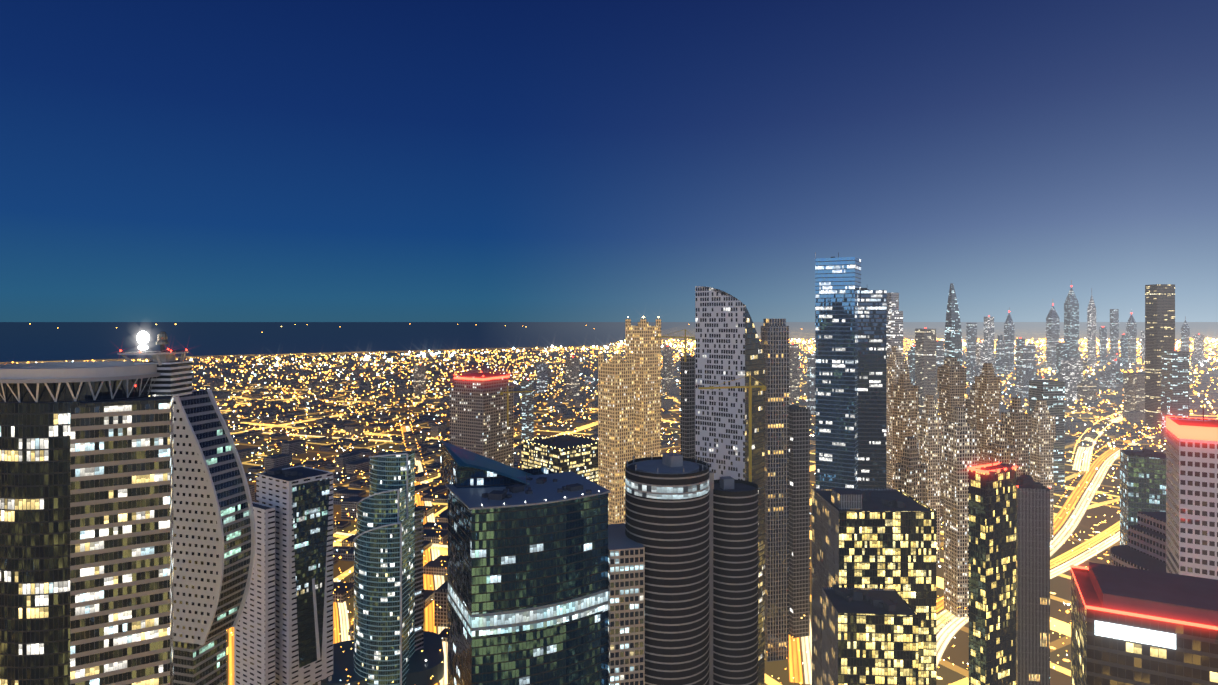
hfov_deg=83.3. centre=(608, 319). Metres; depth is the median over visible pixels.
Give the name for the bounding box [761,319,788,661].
tower
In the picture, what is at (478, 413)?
tower
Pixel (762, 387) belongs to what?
cranes
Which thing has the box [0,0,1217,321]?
sky
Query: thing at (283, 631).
tower
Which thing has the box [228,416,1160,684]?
roads
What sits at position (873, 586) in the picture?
tower
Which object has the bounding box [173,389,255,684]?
tower
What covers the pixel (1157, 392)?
towers
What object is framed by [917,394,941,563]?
skyscraper
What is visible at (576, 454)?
office building
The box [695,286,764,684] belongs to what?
tower
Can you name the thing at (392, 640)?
tower
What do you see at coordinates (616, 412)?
tower
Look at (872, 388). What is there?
tower
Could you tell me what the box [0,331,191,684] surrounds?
tower
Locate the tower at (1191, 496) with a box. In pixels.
[1166,405,1217,579]
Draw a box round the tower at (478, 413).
[450,371,513,466]
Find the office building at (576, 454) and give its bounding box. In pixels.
[522,434,597,483]
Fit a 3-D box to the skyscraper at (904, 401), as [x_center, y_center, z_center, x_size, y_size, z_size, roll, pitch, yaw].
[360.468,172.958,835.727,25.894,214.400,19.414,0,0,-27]
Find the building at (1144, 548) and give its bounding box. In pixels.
[1110,512,1165,572]
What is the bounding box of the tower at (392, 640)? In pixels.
[314,450,443,684]
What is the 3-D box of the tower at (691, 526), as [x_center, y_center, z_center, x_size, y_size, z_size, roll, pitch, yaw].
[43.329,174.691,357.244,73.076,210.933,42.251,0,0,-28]
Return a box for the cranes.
[500,329,765,481]
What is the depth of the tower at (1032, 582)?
372.72 m
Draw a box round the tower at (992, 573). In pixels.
[967,458,1016,684]
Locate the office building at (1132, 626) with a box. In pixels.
[1070,562,1217,684]
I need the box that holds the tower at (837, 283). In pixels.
[815,252,860,487]
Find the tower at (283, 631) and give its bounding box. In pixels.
[234,465,332,684]
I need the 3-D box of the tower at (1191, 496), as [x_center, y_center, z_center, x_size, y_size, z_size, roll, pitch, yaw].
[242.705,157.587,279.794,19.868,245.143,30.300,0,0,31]
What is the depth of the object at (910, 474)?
608.24 m
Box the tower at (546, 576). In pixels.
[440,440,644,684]
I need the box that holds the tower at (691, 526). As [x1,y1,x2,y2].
[625,452,757,684]
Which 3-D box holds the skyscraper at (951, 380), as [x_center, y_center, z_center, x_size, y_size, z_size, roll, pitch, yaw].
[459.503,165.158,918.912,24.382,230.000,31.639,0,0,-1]
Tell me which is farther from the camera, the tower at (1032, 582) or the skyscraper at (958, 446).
the skyscraper at (958, 446)
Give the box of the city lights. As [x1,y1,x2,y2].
[12,324,1217,684]
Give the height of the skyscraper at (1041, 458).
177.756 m
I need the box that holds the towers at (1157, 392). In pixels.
[414,280,1203,491]
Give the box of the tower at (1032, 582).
[1016,471,1050,684]
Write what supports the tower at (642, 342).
on the ground
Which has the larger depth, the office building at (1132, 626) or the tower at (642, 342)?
the tower at (642, 342)
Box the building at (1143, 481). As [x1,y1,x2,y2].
[1120,446,1165,544]
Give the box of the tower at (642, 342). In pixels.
[625,316,660,458]
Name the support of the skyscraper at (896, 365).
on the ground
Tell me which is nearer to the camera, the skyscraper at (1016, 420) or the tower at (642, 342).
the tower at (642, 342)
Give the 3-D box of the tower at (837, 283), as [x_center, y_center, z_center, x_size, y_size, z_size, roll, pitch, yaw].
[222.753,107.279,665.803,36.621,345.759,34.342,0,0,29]
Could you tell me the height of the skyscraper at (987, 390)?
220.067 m
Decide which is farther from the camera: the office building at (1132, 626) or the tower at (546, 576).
the tower at (546, 576)
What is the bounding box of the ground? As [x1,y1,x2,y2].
[0,322,1217,684]
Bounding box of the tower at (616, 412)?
[598,350,634,523]
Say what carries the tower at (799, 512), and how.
on the ground
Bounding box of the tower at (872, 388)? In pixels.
[858,288,886,487]
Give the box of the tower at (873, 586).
[812,488,935,684]
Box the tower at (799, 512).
[789,401,809,637]
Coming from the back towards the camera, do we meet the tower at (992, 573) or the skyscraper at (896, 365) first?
the skyscraper at (896, 365)

